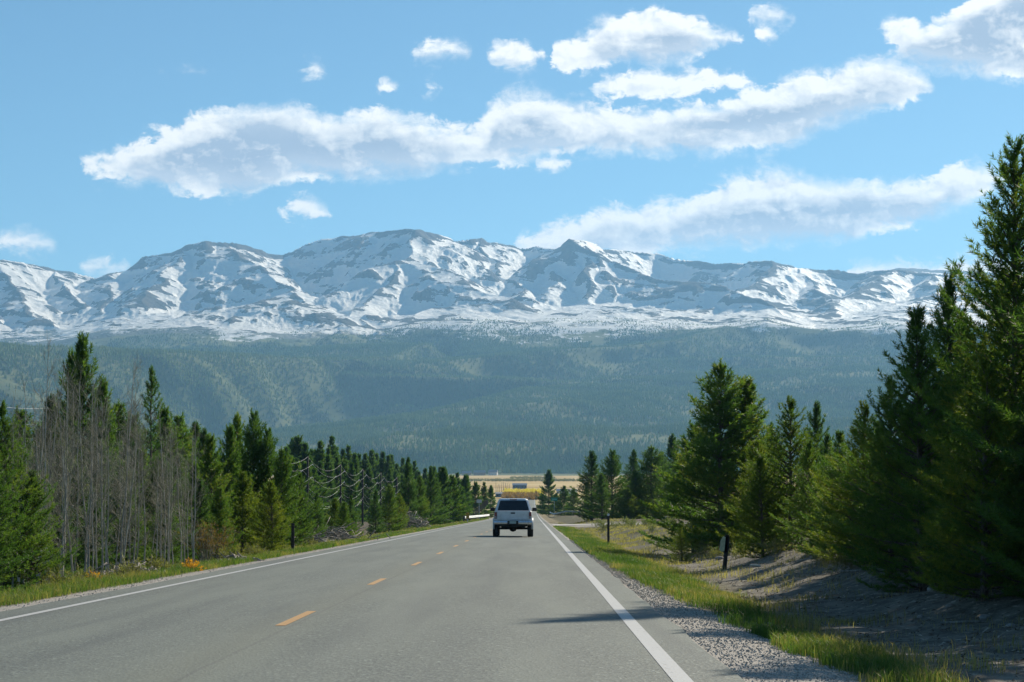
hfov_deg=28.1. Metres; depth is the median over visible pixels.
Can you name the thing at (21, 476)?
aspen tree
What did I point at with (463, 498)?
pine tree
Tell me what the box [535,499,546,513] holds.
pine tree
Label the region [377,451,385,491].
pine tree
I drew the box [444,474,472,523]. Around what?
pine tree
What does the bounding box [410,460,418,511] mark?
pine tree
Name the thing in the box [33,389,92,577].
aspen tree
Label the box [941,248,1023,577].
pine tree
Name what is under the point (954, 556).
pine tree
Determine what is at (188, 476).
pine tree
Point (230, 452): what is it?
pine tree
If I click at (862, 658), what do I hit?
verge grass
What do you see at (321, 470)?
pine tree
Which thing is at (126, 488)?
aspen tree
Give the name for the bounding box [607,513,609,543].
marker post
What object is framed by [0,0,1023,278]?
sky
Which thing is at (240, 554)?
dry grass
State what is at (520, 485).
barn
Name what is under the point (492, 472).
ranch house
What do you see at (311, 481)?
pine tree
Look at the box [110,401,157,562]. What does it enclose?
aspen tree
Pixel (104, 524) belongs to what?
aspen tree
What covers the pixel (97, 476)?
aspen tree
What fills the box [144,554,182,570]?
dry weed
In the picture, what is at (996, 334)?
pine tree
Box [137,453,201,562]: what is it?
pine tree
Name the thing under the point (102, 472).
pine tree
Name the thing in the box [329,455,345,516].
pine tree
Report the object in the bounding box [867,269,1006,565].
pine tree
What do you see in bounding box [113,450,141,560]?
aspen tree
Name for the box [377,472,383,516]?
dead tree
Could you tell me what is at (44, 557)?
pine tree
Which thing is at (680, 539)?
pine sapling
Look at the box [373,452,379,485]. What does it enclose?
pine tree
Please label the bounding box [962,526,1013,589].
pine tree
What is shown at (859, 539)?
pine tree
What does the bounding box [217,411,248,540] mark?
pine tree
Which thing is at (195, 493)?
aspen tree
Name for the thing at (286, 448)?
pine tree
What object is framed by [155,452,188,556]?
pine tree
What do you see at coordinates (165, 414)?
pine tree
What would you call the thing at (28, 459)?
pine tree
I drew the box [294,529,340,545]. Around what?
brush pile
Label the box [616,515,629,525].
sage bush
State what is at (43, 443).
aspen tree
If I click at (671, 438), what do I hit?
pine tree
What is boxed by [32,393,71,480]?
pine tree
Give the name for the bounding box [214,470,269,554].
pine tree
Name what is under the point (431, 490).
pine tree
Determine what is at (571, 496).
pine tree
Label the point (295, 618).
marking
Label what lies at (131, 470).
aspen tree
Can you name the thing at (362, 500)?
dead tree
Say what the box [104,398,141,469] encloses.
pine tree
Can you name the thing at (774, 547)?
dry weed
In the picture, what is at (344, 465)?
pine tree
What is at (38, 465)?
aspen tree
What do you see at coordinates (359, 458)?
pine tree
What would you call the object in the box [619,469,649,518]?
pine tree
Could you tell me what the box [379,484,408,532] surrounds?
pine tree
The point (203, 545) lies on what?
bare shrub
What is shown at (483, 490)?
pine tree
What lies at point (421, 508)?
pine tree
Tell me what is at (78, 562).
pine tree
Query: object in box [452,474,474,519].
pine tree
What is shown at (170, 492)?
aspen tree
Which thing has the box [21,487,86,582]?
pine tree
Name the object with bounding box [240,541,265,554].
dry weed
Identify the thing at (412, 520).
brush pile
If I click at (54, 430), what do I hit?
aspen tree
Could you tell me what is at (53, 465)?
aspen tree
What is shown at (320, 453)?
pine tree
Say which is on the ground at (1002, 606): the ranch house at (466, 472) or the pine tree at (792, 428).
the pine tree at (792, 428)
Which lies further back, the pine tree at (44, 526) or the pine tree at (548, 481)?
the pine tree at (548, 481)
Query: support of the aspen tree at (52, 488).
on the ground at (1002, 606)
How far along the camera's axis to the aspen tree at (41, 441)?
36.78 m
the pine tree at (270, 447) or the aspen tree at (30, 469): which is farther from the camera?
the pine tree at (270, 447)
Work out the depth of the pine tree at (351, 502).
107.63 m
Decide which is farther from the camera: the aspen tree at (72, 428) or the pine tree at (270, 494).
the pine tree at (270, 494)
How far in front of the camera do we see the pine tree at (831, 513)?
41.79 m
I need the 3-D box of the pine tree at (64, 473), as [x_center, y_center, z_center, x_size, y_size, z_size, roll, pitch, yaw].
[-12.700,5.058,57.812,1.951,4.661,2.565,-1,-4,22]
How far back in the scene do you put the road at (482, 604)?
22.06 m
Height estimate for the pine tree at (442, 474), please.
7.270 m
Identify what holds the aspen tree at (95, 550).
on the ground at (1002, 606)
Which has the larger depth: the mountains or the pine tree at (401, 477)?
the mountains
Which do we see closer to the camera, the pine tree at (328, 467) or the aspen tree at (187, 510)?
the aspen tree at (187, 510)
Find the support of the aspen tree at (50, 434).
on the ground at (1002, 606)
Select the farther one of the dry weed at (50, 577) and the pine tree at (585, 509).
the pine tree at (585, 509)
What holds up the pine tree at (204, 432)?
on the ground at (1002, 606)
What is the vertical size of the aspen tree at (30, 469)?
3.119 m
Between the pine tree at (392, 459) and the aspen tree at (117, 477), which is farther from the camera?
the pine tree at (392, 459)
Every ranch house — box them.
[462,471,471,474]
[473,470,485,474]
[488,470,497,474]
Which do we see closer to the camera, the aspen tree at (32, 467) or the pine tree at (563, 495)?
the aspen tree at (32, 467)
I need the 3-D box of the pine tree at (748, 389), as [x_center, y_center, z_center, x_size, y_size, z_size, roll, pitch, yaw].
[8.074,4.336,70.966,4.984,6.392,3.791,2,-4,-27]
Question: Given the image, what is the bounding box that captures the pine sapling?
[661,527,695,562]
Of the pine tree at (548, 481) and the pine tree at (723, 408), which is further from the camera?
the pine tree at (548, 481)
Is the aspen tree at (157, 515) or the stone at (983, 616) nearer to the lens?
the stone at (983, 616)
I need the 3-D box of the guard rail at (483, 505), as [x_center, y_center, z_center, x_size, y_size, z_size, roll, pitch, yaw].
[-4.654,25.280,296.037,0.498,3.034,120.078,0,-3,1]
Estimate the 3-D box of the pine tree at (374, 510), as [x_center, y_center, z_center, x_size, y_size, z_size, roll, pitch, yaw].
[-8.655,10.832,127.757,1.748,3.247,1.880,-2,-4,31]
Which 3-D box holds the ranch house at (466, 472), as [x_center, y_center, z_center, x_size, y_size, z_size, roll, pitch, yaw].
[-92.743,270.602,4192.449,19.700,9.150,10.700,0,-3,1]
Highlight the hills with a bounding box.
[0,323,994,475]
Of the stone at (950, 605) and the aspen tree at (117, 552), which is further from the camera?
the aspen tree at (117, 552)
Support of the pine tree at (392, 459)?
on the ground at (1002, 606)
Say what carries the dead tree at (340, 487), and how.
on the ground at (1002, 606)
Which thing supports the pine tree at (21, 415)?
on the ground at (1002, 606)
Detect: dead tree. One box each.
[306,456,312,517]
[336,464,344,512]
[362,469,366,525]
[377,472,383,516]
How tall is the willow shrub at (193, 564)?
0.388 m
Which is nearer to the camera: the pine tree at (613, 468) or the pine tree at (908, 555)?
the pine tree at (908, 555)
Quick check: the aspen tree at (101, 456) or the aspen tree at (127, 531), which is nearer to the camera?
the aspen tree at (101, 456)
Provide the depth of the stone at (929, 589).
31.18 m
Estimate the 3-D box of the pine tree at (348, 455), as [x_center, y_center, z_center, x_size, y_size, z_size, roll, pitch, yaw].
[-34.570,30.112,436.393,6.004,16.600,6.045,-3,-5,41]
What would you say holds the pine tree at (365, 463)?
on the ground at (1002, 606)
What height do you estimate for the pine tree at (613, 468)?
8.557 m
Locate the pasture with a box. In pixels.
[256,475,798,498]
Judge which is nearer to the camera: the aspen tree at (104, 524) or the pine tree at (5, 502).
the pine tree at (5, 502)
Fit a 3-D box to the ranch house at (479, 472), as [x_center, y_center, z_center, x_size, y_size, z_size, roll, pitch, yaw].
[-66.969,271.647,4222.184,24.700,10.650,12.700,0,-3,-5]
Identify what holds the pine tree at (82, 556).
on the ground at (1002, 606)
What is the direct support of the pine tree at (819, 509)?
on the ground at (1002, 606)
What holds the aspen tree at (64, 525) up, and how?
on the ground at (1002, 606)
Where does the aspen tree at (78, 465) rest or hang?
on the ground at (1002, 606)
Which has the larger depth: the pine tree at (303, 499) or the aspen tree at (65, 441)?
the pine tree at (303, 499)
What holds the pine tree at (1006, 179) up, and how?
on the ground at (1002, 606)
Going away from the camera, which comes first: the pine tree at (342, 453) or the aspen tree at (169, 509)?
the aspen tree at (169, 509)
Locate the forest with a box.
[0,316,996,473]
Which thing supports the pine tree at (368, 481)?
on the ground at (1002, 606)
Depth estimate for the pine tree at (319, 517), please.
87.69 m
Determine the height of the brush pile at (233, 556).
0.413 m
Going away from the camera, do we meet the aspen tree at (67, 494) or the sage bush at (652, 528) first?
the aspen tree at (67, 494)
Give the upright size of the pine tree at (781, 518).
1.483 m
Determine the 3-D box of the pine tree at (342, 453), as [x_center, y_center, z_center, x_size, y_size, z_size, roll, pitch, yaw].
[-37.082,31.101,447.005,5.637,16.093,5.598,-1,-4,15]
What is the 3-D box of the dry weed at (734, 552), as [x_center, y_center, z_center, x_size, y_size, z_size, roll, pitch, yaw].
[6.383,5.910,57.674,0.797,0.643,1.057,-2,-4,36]
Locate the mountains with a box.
[0,229,1023,345]
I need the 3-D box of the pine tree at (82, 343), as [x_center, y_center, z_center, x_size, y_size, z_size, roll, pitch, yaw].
[-12.988,3.704,61.892,2.280,8.171,2.998,-3,-5,42]
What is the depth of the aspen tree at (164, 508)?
49.22 m
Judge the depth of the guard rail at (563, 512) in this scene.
415.03 m
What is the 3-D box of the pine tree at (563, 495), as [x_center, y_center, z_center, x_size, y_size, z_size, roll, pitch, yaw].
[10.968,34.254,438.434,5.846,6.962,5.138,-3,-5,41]
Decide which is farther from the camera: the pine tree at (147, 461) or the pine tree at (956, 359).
the pine tree at (147, 461)
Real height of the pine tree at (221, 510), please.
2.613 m
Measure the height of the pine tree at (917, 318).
4.950 m
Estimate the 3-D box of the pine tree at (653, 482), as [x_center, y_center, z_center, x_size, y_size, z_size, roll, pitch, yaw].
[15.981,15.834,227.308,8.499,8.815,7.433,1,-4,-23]
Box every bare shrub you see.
[174,519,229,561]
[196,527,236,558]
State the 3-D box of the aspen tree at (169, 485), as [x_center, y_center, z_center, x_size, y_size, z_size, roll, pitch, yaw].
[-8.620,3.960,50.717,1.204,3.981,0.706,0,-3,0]
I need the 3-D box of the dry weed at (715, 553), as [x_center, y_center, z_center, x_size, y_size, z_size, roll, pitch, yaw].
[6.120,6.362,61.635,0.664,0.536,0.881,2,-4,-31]
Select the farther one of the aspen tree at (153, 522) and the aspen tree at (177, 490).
the aspen tree at (153, 522)
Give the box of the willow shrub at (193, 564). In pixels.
[182,557,206,570]
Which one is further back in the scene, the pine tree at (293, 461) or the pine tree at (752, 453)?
the pine tree at (293, 461)
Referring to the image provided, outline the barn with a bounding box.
[512,483,526,488]
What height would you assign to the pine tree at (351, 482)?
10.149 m
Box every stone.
[927,585,937,591]
[945,603,955,607]
[979,614,990,619]
[1005,623,1016,626]
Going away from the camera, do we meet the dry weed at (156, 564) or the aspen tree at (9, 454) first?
the dry weed at (156, 564)
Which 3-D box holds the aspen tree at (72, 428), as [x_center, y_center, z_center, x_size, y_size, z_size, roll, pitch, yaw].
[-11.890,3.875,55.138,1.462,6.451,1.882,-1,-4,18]
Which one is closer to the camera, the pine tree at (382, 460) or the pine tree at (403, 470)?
the pine tree at (403, 470)
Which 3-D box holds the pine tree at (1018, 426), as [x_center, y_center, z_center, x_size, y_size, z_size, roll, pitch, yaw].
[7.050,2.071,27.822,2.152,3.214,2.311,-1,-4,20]
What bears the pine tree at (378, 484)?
on the ground at (1002, 606)
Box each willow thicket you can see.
[500,491,539,499]
[501,488,542,492]
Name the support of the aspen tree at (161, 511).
on the ground at (1002, 606)
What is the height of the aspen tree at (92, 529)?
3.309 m
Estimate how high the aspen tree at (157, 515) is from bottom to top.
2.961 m
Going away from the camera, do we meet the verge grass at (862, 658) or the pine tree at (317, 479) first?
the verge grass at (862, 658)
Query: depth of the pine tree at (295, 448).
344.92 m
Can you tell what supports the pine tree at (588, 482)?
on the ground at (1002, 606)
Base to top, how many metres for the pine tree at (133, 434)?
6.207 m
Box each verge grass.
[0,518,488,605]
[553,525,982,681]
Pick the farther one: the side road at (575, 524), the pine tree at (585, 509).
the pine tree at (585, 509)
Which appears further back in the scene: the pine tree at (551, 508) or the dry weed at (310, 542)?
the pine tree at (551, 508)
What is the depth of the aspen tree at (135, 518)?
47.98 m
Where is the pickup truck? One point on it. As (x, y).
(512, 514)
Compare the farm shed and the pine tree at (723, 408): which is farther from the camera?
the farm shed
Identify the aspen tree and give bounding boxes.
[0,394,22,580]
[1,379,44,588]
[8,371,51,584]
[9,412,57,581]
[18,337,73,583]
[21,399,64,582]
[21,437,47,581]
[22,355,90,583]
[22,382,60,551]
[27,412,52,582]
[30,424,46,533]
[32,400,60,563]
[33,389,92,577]
[35,374,95,541]
[35,440,64,574]
[36,416,59,581]
[39,403,63,558]
[41,379,91,575]
[42,352,111,576]
[46,411,83,561]
[49,428,82,577]
[50,429,83,572]
[56,359,106,570]
[64,376,100,569]
[67,375,115,571]
[69,367,135,570]
[69,398,117,574]
[74,433,108,569]
[79,390,116,575]
[80,388,129,572]
[80,405,107,572]
[83,405,119,556]
[94,427,129,570]
[100,437,137,563]
[103,392,150,561]
[105,353,150,562]
[107,401,141,564]
[109,427,133,561]
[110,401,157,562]
[112,433,141,549]
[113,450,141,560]
[116,371,166,561]
[117,424,161,563]
[123,389,168,560]
[136,402,184,563]
[137,460,150,516]
[139,456,176,560]
[140,421,189,561]
[143,461,165,566]
[148,423,185,549]
[148,425,191,564]
[151,455,167,557]
[151,456,165,557]
[152,424,187,563]
[162,421,189,564]
[170,451,199,563]
[171,447,198,563]
[173,427,215,562]
[177,418,209,561]
[177,454,196,553]
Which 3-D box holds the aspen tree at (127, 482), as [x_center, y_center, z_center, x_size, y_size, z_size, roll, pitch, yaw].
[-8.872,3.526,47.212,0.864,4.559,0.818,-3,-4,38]
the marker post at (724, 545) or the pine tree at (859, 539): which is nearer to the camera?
the pine tree at (859, 539)
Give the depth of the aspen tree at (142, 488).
59.49 m
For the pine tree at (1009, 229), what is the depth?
30.42 m
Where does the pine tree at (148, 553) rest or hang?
on the ground at (1002, 606)
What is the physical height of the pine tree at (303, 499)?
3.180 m
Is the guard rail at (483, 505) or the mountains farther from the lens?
the mountains
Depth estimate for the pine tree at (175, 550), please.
57.84 m
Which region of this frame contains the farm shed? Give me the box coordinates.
[495,492,503,496]
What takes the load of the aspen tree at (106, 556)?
on the ground at (1002, 606)
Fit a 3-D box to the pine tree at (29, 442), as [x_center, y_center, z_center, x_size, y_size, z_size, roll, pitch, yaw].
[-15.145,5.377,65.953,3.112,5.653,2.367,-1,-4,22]
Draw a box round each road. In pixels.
[0,500,744,681]
[552,523,685,525]
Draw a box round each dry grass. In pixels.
[22,519,471,590]
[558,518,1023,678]
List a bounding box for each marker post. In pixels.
[291,523,293,548]
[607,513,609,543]
[719,535,729,569]
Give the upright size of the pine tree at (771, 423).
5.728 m
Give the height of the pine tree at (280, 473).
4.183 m
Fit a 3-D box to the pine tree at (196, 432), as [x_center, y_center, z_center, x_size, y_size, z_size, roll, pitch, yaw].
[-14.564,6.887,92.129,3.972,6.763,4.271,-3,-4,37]
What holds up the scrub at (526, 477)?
on the pasture
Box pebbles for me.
[2,540,857,681]
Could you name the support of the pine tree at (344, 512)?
on the ground at (1002, 606)
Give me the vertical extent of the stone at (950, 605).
0.083 m
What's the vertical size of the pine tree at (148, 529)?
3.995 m
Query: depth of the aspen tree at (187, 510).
49.38 m
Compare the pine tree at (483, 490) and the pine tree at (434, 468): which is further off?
the pine tree at (434, 468)
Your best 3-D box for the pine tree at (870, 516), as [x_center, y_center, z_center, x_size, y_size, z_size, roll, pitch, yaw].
[6.572,2.388,35.349,2.534,3.678,2.360,0,-3,5]
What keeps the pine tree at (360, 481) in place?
on the ground at (1002, 606)
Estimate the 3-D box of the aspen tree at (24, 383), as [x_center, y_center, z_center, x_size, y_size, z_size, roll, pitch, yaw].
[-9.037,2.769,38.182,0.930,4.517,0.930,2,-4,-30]
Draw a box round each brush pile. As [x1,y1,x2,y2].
[57,560,196,577]
[195,551,263,561]
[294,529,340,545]
[314,518,390,540]
[358,508,454,532]
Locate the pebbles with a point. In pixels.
(727, 630)
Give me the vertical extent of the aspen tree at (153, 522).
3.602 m
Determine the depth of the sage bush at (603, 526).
140.39 m
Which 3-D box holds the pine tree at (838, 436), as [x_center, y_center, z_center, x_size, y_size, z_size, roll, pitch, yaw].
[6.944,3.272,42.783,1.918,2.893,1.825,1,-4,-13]
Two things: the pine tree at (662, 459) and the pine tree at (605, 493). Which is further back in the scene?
the pine tree at (662, 459)
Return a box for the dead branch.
[872,593,906,594]
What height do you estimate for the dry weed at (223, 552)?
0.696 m
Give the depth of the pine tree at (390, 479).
407.99 m
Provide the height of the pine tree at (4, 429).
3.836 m
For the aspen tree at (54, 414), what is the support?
on the ground at (1002, 606)
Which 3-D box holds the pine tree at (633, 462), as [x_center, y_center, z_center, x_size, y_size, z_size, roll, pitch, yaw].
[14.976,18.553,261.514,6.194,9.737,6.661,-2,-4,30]
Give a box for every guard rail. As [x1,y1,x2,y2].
[463,499,489,521]
[549,511,582,514]
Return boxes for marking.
[0,519,491,620]
[277,540,468,624]
[534,501,693,681]
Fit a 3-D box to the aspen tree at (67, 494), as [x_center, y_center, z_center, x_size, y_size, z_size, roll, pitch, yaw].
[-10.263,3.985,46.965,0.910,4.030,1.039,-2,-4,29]
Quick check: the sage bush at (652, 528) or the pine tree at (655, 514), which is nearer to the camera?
the sage bush at (652, 528)
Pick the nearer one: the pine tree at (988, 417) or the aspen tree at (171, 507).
the pine tree at (988, 417)
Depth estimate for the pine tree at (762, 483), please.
50.73 m
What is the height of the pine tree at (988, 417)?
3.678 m
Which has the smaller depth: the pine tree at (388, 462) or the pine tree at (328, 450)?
the pine tree at (328, 450)
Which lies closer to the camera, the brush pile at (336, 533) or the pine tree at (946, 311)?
the pine tree at (946, 311)
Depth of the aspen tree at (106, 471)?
53.08 m
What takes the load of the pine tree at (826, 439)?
on the ground at (1002, 606)
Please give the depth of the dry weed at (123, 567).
40.85 m
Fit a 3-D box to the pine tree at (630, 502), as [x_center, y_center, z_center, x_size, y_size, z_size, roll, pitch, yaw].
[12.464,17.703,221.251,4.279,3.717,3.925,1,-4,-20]
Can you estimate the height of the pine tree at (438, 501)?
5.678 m
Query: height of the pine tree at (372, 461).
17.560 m
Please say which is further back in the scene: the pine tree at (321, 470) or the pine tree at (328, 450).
the pine tree at (328, 450)
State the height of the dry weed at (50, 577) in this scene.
0.643 m
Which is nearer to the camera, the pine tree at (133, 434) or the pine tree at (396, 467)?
the pine tree at (133, 434)
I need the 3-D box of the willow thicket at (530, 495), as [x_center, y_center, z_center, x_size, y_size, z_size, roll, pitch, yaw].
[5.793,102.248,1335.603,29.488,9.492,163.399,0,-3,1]
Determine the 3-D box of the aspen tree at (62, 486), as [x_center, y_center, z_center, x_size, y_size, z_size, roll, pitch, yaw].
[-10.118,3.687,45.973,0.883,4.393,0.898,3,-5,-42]
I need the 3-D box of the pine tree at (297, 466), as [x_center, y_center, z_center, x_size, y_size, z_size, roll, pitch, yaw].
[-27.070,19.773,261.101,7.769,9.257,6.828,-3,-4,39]
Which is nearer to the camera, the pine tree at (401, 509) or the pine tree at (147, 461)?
the pine tree at (147, 461)
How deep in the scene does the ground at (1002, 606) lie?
28.72 m
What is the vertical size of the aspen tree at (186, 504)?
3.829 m
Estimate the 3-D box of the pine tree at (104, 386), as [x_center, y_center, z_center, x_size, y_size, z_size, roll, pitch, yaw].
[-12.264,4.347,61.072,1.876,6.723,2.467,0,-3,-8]
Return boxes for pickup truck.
[490,498,536,536]
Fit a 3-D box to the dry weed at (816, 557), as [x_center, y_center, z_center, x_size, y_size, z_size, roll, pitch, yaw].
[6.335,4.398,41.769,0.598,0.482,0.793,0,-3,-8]
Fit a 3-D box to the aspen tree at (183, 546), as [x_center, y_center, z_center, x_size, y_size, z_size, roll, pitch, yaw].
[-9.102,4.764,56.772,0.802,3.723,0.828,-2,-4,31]
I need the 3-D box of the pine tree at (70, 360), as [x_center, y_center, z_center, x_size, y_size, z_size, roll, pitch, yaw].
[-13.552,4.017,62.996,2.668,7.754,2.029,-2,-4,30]
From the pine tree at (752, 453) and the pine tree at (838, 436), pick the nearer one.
the pine tree at (838, 436)
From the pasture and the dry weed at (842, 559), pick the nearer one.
the dry weed at (842, 559)
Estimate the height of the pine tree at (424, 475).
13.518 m
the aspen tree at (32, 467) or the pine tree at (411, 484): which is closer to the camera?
the aspen tree at (32, 467)
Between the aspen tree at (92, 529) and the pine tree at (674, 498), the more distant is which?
the pine tree at (674, 498)
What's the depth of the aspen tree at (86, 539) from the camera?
46.10 m
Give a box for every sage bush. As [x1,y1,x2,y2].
[594,520,615,531]
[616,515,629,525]
[624,520,641,526]
[639,524,660,533]
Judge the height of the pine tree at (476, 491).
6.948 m
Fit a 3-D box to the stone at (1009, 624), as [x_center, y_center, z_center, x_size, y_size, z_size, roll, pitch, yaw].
[6.279,3.588,25.768,0.154,0.085,0.124,-3,-4,36]
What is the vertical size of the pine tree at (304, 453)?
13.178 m
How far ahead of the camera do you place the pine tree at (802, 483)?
46.67 m
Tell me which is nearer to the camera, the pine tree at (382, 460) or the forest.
the pine tree at (382, 460)
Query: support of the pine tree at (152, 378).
on the ground at (1002, 606)
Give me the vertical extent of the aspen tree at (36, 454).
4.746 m
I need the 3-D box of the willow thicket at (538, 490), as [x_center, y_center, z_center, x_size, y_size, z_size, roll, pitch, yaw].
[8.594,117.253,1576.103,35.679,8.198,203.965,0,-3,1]
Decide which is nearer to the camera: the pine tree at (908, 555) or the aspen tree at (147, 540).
the pine tree at (908, 555)
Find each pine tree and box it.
[0,399,56,590]
[0,452,42,592]
[3,404,39,507]
[3,439,54,588]
[4,469,80,587]
[8,421,41,578]
[11,459,69,584]
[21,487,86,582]
[25,438,91,571]
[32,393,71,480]
[48,347,92,467]
[51,461,111,574]
[52,329,126,571]
[67,495,128,576]
[76,438,115,556]
[78,375,125,561]
[86,460,170,567]
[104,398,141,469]
[108,492,154,568]
[110,412,182,550]
[130,365,183,485]
[130,448,162,548]
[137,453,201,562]
[141,491,186,565]
[147,404,193,502]
[152,411,220,490]
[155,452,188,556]
[173,461,214,558]
[178,477,234,560]
[185,420,201,562]
[185,427,240,538]
[188,432,244,551]
[195,485,243,559]
[205,423,260,548]
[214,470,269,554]
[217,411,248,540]
[229,407,286,551]
[239,425,299,541]
[244,480,291,550]
[256,446,316,549]
[280,446,290,468]
[280,461,326,525]
[283,455,296,479]
[286,434,312,461]
[287,471,328,545]
[289,461,323,527]
[297,441,315,472]
[306,493,329,541]
[311,466,332,524]
[312,439,330,515]
[317,460,333,519]
[322,454,343,519]
[324,498,352,538]
[325,435,339,475]
[326,446,333,477]
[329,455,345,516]
[330,458,366,519]
[331,501,363,539]
[340,448,345,461]
[341,461,364,521]
[342,444,352,477]
[345,452,363,515]
[346,495,363,534]
[354,474,367,519]
[357,453,361,475]
[357,467,382,521]
[359,452,372,515]
[363,448,383,505]
[365,489,388,534]
[372,473,385,519]
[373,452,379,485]
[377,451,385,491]
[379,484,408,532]
[381,454,393,498]
[382,468,395,518]
[384,493,413,529]
[390,454,394,473]
[392,463,400,474]
[392,470,407,513]
[393,457,423,527]
[399,457,404,473]
[399,474,410,504]
[401,463,414,496]
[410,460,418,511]
[410,475,438,525]
[420,465,449,524]
[421,467,427,515]
[424,466,441,515]
[427,466,456,524]
[429,478,446,524]
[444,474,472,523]
[450,472,461,518]
[451,486,474,522]
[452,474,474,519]
[466,481,488,519]
[479,482,492,517]
[485,485,496,516]
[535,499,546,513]
[536,469,555,514]
[547,492,559,513]
[552,485,572,515]
[562,489,582,515]
[565,449,609,519]
[580,488,589,520]
[582,448,637,518]
[583,473,613,518]
[611,488,645,518]
[612,445,677,518]
[614,450,643,503]
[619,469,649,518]
[636,357,794,549]
[637,419,732,553]
[637,451,678,498]
[646,480,690,518]
[657,433,705,499]
[679,374,807,540]
[716,438,794,550]
[719,395,837,548]
[728,456,796,558]
[768,421,799,529]
[769,439,833,554]
[770,499,795,549]
[792,400,834,527]
[792,429,867,557]
[803,486,844,557]
[805,399,902,564]
[806,302,973,593]
[813,431,833,479]
[813,469,867,554]
[819,374,924,573]
[841,481,903,563]
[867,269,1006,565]
[886,130,1023,589]
[897,491,980,578]
[908,353,1023,601]
[909,315,975,489]
[939,501,978,590]
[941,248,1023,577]
[948,272,1023,511]
[951,387,1023,598]
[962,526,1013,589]
[993,165,1023,278]
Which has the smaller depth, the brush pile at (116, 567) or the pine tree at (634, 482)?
the brush pile at (116, 567)
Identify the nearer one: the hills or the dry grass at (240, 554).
the dry grass at (240, 554)
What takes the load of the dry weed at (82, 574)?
on the ground at (1002, 606)
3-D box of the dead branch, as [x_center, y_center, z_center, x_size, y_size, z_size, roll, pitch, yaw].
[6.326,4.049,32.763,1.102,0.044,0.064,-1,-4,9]
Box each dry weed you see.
[22,563,73,585]
[62,566,101,579]
[110,552,149,574]
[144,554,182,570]
[217,541,241,559]
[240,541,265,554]
[298,535,317,544]
[691,540,718,556]
[702,547,722,558]
[728,540,752,558]
[757,536,791,555]
[810,546,830,563]
[818,551,856,576]
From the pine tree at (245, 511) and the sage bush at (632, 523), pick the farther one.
the sage bush at (632, 523)
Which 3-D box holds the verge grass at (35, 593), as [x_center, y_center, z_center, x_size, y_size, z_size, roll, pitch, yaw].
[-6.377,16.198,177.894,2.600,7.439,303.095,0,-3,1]
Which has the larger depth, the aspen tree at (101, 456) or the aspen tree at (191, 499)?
the aspen tree at (191, 499)
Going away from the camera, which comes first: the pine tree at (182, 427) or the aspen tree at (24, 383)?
the aspen tree at (24, 383)
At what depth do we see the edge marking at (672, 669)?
21.12 m
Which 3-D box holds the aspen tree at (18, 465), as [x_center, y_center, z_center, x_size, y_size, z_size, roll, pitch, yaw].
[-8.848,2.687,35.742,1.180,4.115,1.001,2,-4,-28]
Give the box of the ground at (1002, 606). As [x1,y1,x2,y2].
[0,496,1023,681]
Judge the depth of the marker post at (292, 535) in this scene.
65.80 m
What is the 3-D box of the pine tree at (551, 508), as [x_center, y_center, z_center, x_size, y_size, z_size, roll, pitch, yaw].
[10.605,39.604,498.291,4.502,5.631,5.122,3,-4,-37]
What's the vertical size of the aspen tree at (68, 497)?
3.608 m
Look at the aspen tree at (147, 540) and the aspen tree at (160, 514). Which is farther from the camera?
the aspen tree at (160, 514)
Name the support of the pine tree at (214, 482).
on the ground at (1002, 606)
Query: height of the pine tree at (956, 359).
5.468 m
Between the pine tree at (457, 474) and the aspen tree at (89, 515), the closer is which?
the aspen tree at (89, 515)
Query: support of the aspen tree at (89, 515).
on the ground at (1002, 606)
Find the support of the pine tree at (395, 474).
on the ground at (1002, 606)
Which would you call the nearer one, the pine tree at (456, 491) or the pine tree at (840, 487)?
the pine tree at (840, 487)
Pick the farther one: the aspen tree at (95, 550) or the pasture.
the pasture
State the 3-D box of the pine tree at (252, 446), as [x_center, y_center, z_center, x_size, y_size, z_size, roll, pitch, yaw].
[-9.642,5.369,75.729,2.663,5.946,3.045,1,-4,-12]
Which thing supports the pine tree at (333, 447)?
on the ground at (1002, 606)
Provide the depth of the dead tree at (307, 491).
227.65 m
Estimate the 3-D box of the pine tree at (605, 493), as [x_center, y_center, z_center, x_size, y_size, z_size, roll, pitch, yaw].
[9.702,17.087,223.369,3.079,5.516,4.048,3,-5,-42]
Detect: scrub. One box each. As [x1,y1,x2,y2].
[448,478,595,481]
[510,476,554,478]
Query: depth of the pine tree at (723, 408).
69.47 m
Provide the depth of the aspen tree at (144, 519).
46.95 m
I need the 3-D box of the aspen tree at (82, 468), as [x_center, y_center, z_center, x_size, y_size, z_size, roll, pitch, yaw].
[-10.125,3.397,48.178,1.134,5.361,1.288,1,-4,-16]
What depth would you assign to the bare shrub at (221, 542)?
57.81 m
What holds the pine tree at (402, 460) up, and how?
on the ground at (1002, 606)
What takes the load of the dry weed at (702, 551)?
on the ground at (1002, 606)
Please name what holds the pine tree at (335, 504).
on the ground at (1002, 606)
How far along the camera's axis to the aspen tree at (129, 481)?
55.66 m
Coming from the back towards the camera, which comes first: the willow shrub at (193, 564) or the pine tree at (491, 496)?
the pine tree at (491, 496)
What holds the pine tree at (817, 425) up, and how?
on the ground at (1002, 606)
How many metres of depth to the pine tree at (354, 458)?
390.35 m

